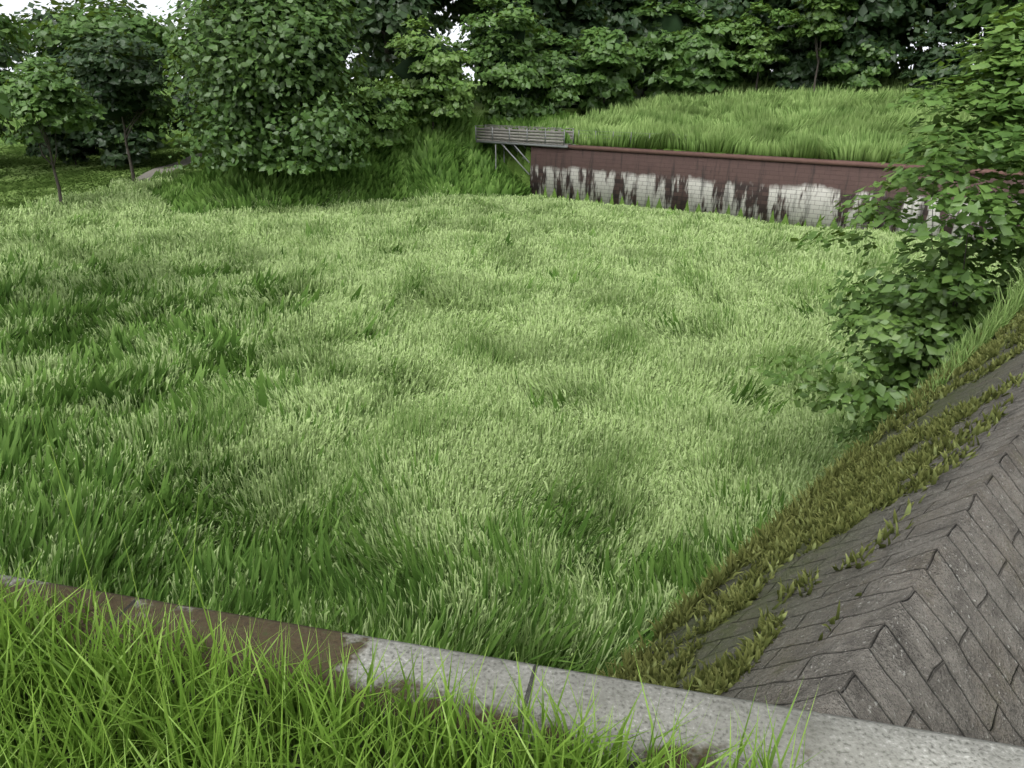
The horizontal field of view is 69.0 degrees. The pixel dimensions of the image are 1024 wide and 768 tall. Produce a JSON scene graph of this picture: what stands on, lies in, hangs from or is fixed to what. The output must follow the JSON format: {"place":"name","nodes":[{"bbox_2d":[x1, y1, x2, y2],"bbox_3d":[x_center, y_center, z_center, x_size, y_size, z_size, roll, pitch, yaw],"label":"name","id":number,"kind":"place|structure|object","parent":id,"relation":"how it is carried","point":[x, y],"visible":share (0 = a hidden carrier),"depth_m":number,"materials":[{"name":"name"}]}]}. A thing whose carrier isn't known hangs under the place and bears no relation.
{"place":"outdoors","nodes":[
{"label":"outdoors","id":0,"kind":"place"},
{"bbox_2d":[0,140,219,220],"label":"park lawn","id":1,"kind":"structure","parent":0,"point":[16,184],"depth_m":69.48,"materials":[{"name":"green plant"}]},
{"bbox_2d":[138,153,205,180],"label":"park path","id":2,"kind":"structure","parent":0,"point":[150,173],"depth_m":72.99,"materials":[{"name":"grey concrete"}]},
{"bbox_2d":[0,374,474,767],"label":"seed stalks","id":3,"kind":"object","parent":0,"point":[54,695],"visible":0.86,"depth_m":1.52,"materials":[{"name":"green plant"}]},
{"bbox_2d":[0,0,983,80],"label":"sky","id":4,"kind":"structure","parent":0,"point":[10,6],"materials":[{"name":"white"}]},
{"bbox_2d":[0,81,1006,241],"bbox_3d":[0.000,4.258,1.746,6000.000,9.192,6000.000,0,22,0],"label":"ground","id":5,"kind":"structure","parent":0,"point":[515,167],"depth_m":61.28,"materials":[{"name":"green plant"}]},
{"bbox_2d":[0,118,27,138],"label":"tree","id":6,"kind":"object","parent":5,"relation":"on","point":[3,129],"visible":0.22,"depth_m":76.20,"materials":[{"name":"green plant"}]},
{"bbox_2d":[0,37,29,85],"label":"tree","id":7,"kind":"object","parent":5,"relation":"on","point":[15,55],"visible":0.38,"depth_m":61.83,"materials":[{"name":"green plant"}]},
{"bbox_2d":[0,4,39,134],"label":"tree","id":8,"kind":"object","parent":5,"relation":"on","point":[8,28],"visible":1,"depth_m":23.32,"materials":[{"name":"green plant"}]},
{"bbox_2d":[0,56,106,204],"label":"park tree","id":9,"kind":"object","parent":5,"relation":"on","point":[34,90],"visible":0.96,"depth_m":45.91,"materials":[{"name":"green plant"}]},
{"bbox_2d":[20,113,100,164],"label":"park shrub","id":10,"kind":"object","parent":5,"relation":"on","point":[69,150],"visible":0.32,"depth_m":72.30,"materials":[{"name":"green plant"}]},
{"bbox_2d":[8,0,178,127],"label":"tree","id":11,"kind":"object","parent":5,"relation":"on","point":[37,16],"visible":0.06,"depth_m":86.34,"materials":[{"name":"green plant"}]},
{"bbox_2d":[21,0,190,163],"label":"tree","id":12,"kind":"object","parent":5,"relation":"on","point":[95,24],"visible":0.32,"depth_m":69.72,"materials":[{"name":"green plant"}]},
{"bbox_2d":[44,30,178,181],"bbox_3d":[-30.476,-21.444,59.386,9.556,11.978,9.008,16,27,33],"label":"park tree","id":13,"kind":"object","parent":5,"relation":"on","point":[119,89],"visible":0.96,"depth_m":56.44,"materials":[{"name":"green plant"}]},
{"bbox_2d":[64,112,166,166],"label":"park shrub","id":14,"kind":"object","parent":5,"relation":"on","point":[139,147],"visible":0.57,"depth_m":70.49,"materials":[{"name":"green plant"}]},
{"bbox_2d":[161,24,185,109],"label":"tree","id":15,"kind":"object","parent":5,"relation":"on","point":[176,72],"depth_m":94.10,"materials":[{"name":"green plant"}]},
{"bbox_2d":[165,91,209,148],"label":"park shrub","id":16,"kind":"object","parent":5,"relation":"on","point":[174,125],"visible":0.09,"depth_m":85.18,"materials":[{"name":"green plant"}]},
{"bbox_2d":[180,104,224,152],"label":"park shrub","id":17,"kind":"object","parent":5,"relation":"on","point":[185,116],"visible":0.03,"depth_m":79.14,"materials":[{"name":"green plant"}]},
{"bbox_2d":[172,0,234,150],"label":"tree","id":18,"kind":"object","parent":5,"relation":"on","point":[188,78],"visible":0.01,"depth_m":72.80,"materials":[{"name":"green plant"}]},
{"bbox_2d":[149,0,383,174],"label":"tree","id":19,"kind":"object","parent":5,"relation":"on","point":[276,66],"visible":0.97,"depth_m":48.25,"materials":[{"name":"green plant"}]},
{"bbox_2d":[0,651,664,767],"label":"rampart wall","id":20,"kind":"structure","parent":5,"relation":"on","point":[631,765],"depth_m":1.85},
{"bbox_2d":[0,554,822,767],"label":"grass","id":21,"kind":"structure","parent":20,"relation":"on","point":[136,679],"depth_m":1.72,"materials":[{"name":"green plant"}]},
{"bbox_2d":[0,574,1023,767],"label":"curb","id":22,"kind":"structure","parent":20,"relation":"on","point":[843,742],"depth_m":1.92,"materials":[{"name":"grey concrete"}]},
{"bbox_2d":[150,110,581,216],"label":"bank weeds","id":23,"kind":"object","parent":5,"relation":"on","point":[457,156],"visible":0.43,"depth_m":56.89,"materials":[{"name":"green plant"}]},
{"bbox_2d":[340,77,418,150],"bbox_3d":[-10.534,-20.381,57.360,6.801,6.186,6.353,0,22,0],"label":"elder shrub","id":24,"kind":"object","parent":5,"relation":"on","point":[387,121],"visible":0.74,"depth_m":55.75,"materials":[{"name":"green plant"}]},
{"bbox_2d":[339,13,452,87],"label":"tree","id":25,"kind":"object","parent":5,"relation":"on","point":[379,47],"visible":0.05,"depth_m":85.31,"materials":[{"name":"green plant"}]},
{"bbox_2d":[324,0,470,82],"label":"tree","id":26,"kind":"object","parent":5,"relation":"on","point":[384,19],"visible":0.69,"depth_m":65.76,"materials":[{"name":"green plant"}]},
{"bbox_2d":[374,14,476,130],"bbox_3d":[-7.309,-24.572,60.373,7.111,9.593,10.376,-14,26,-30],"label":"elder shrub","id":27,"kind":"object","parent":5,"relation":"on","point":[428,71],"visible":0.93,"depth_m":58.38,"materials":[{"name":"green plant"}]},
{"bbox_2d":[450,0,551,120],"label":"elder shrub","id":28,"kind":"object","parent":5,"relation":"on","point":[498,50],"visible":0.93,"depth_m":61.37,"materials":[{"name":"green plant"}]},
{"bbox_2d":[453,9,548,33],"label":"tree","id":29,"kind":"object","parent":5,"relation":"on","point":[540,14],"visible":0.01,"depth_m":95.35,"materials":[{"name":"green plant"}]},
{"bbox_2d":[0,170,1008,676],"bbox_3d":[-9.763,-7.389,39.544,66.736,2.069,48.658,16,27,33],"label":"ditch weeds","id":30,"kind":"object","parent":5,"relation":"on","point":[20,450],"visible":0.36,"depth_m":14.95,"materials":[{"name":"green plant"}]},
{"bbox_2d":[0,166,1020,674],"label":"meadow grass","id":31,"kind":"structure","parent":5,"relation":"on","point":[334,338],"depth_m":23.20,"materials":[{"name":"green plant"}]},
{"bbox_2d":[432,0,597,27],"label":"tree","id":32,"kind":"object","parent":5,"relation":"on","point":[459,9],"visible":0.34,"depth_m":72.76,"materials":[{"name":"green plant"}]},
{"bbox_2d":[489,0,560,107],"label":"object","id":33,"kind":"object","parent":5,"relation":"on","point":[546,22],"visible":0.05,"depth_m":70.14,"materials":[{"name":"green plant"}]},
{"bbox_2d":[524,28,586,114],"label":"elder shrub","id":34,"kind":"object","parent":5,"relation":"on","point":[556,65],"visible":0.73,"depth_m":65.12,"materials":[{"name":"green plant"}]},
{"bbox_2d":[475,124,672,174],"bbox_3d":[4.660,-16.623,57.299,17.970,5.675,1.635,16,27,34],"label":"bench","id":35,"kind":"object","parent":5,"relation":"on","point":[495,134],"visible":0.94,"depth_m":58.56,"materials":[{"name":"grey wood"}]},
{"bbox_2d":[542,0,611,104],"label":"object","id":36,"kind":"object","parent":5,"relation":"on","point":[573,23],"visible":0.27,"depth_m":73.78,"materials":[{"name":"green plant"}]},
{"bbox_2d":[533,0,656,20],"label":"tree","id":37,"kind":"object","parent":5,"relation":"on","point":[616,5],"visible":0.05,"depth_m":77.02,"materials":[{"name":"green plant"}]},
{"bbox_2d":[571,26,644,111],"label":"bush","id":38,"kind":"object","parent":5,"relation":"on","point":[605,60],"visible":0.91,"depth_m":69.40,"materials":[{"name":"green plant"}]},
{"bbox_2d":[585,0,656,97],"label":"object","id":39,"kind":"object","parent":5,"relation":"on","point":[619,19],"visible":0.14,"depth_m":75.61,"materials":[{"name":"green plant"}]},
{"bbox_2d":[626,0,691,97],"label":"tree","id":40,"kind":"object","parent":5,"relation":"on","point":[646,28],"visible":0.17,"depth_m":77.14,"materials":[{"name":"green plant"}]},
{"bbox_2d":[628,0,707,97],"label":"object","id":41,"kind":"object","parent":5,"relation":"on","point":[671,21],"visible":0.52,"depth_m":75.73,"materials":[{"name":"green plant"}]},
{"bbox_2d":[671,0,700,92],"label":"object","id":42,"kind":"object","parent":5,"relation":"on","point":[687,24],"visible":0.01,"depth_m":78.25,"materials":[{"name":"green plant"}]},
{"bbox_2d":[654,10,747,94],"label":"tree","id":43,"kind":"object","parent":5,"relation":"on","point":[703,56],"visible":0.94,"depth_m":74.10,"materials":[{"name":"green plant"}]},
{"bbox_2d":[682,0,770,71],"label":"tree","id":44,"kind":"object","parent":5,"relation":"on","point":[732,8],"visible":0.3,"depth_m":75.01,"materials":[{"name":"green plant"}]},
{"bbox_2d":[736,21,780,83],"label":"fringe shrub","id":45,"kind":"object","parent":5,"relation":"on","point":[748,75],"visible":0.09,"depth_m":80.71,"materials":[{"name":"green plant"}]},
{"bbox_2d":[733,0,799,90],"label":"pale tree","id":46,"kind":"object","parent":5,"relation":"on","point":[758,47],"visible":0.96,"depth_m":72.74,"materials":[{"name":"green plant"}]},
{"bbox_2d":[730,0,804,70],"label":"tree","id":47,"kind":"object","parent":5,"relation":"on","point":[766,21],"visible":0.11,"depth_m":77.44,"materials":[{"name":"green plant"}]},
{"bbox_2d":[529,65,1023,168],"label":"grass","id":48,"kind":"structure","parent":5,"relation":"on","point":[766,118],"depth_m":56.93,"materials":[{"name":"green plant"}]},
{"bbox_2d":[530,145,1023,242],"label":"counterscarp wall","id":49,"kind":"structure","parent":5,"relation":"on","point":[801,190],"depth_m":49.82,"materials":[{"name":"stone"}]},
{"bbox_2d":[765,34,826,89],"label":"fringe shrub","id":50,"kind":"object","parent":5,"relation":"on","point":[797,70],"visible":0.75,"depth_m":74.38,"materials":[{"name":"green plant"}]},
{"bbox_2d":[757,0,834,48],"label":"tree","id":51,"kind":"object","parent":5,"relation":"on","point":[786,3],"visible":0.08,"depth_m":76.83,"materials":[{"name":"green plant"}]},
{"bbox_2d":[786,0,858,91],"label":"pale tree","id":52,"kind":"object","parent":5,"relation":"on","point":[823,15],"visible":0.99,"depth_m":68.43,"materials":[{"name":"green plant"}]},
{"bbox_2d":[633,327,1023,746],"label":"saddleback wall","id":53,"kind":"structure","parent":5,"relation":"on","point":[926,632],"depth_m":2.53,"materials":[{"name":"brick"}]},
{"bbox_2d":[595,308,1023,694],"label":"saddle weeds","id":54,"kind":"object","parent":53,"relation":"on","point":[854,475],"visible":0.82,"depth_m":3.81,"materials":[{"name":"green plant"}]},
{"bbox_2d":[898,260,1023,413],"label":"grass","id":55,"kind":"structure","parent":53,"relation":"on","point":[1009,310],"depth_m":7.25,"materials":[{"name":"green plant"}]},
{"bbox_2d":[818,31,901,91],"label":"fringe shrub","id":56,"kind":"object","parent":5,"relation":"on","point":[854,76],"visible":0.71,"depth_m":69.75,"materials":[{"name":"green plant"}]},
{"bbox_2d":[789,0,946,78],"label":"tree","id":57,"kind":"object","parent":5,"relation":"on","point":[878,21],"visible":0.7,"depth_m":69.03,"materials":[{"name":"green plant"}]},
{"bbox_2d":[750,3,1023,450],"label":"bush","id":58,"kind":"object","parent":5,"relation":"on","point":[910,324],"visible":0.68,"depth_m":11.87,"materials":[{"name":"green plant"}]},
{"bbox_2d":[897,29,978,89],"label":"fringe shrub","id":59,"kind":"object","parent":5,"relation":"on","point":[922,60],"visible":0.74,"depth_m":65.78,"materials":[{"name":"green plant"}]},
{"bbox_2d":[905,0,991,51],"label":"tree","id":60,"kind":"object","parent":5,"relation":"on","point":[930,46],"visible":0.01,"depth_m":86.05,"materials":[{"name":"green plant"}]},
{"bbox_2d":[889,0,1017,79],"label":"tree","id":61,"kind":"object","parent":5,"relation":"on","point":[938,19],"visible":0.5,"depth_m":68.59,"materials":[{"name":"green plant"}]},
{"bbox_2d":[943,0,1023,37],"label":"tree","id":62,"kind":"object","parent":5,"relation":"on","point":[972,20],"visible":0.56,"depth_m":64.08,"materials":[{"name":"green plant"}]},
{"bbox_2d":[963,0,1009,51],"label":"tree","id":63,"kind":"object","parent":5,"relation":"on","point":[977,30],"visible":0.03,"depth_m":78.59,"materials":[{"name":"green plant"}]},
{"bbox_2d":[950,2,1023,92],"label":"fringe shrub","id":64,"kind":"object","parent":5,"relation":"on","point":[956,70],"visible":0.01,"depth_m":62.84,"materials":[{"name":"green plant"}]}
]}

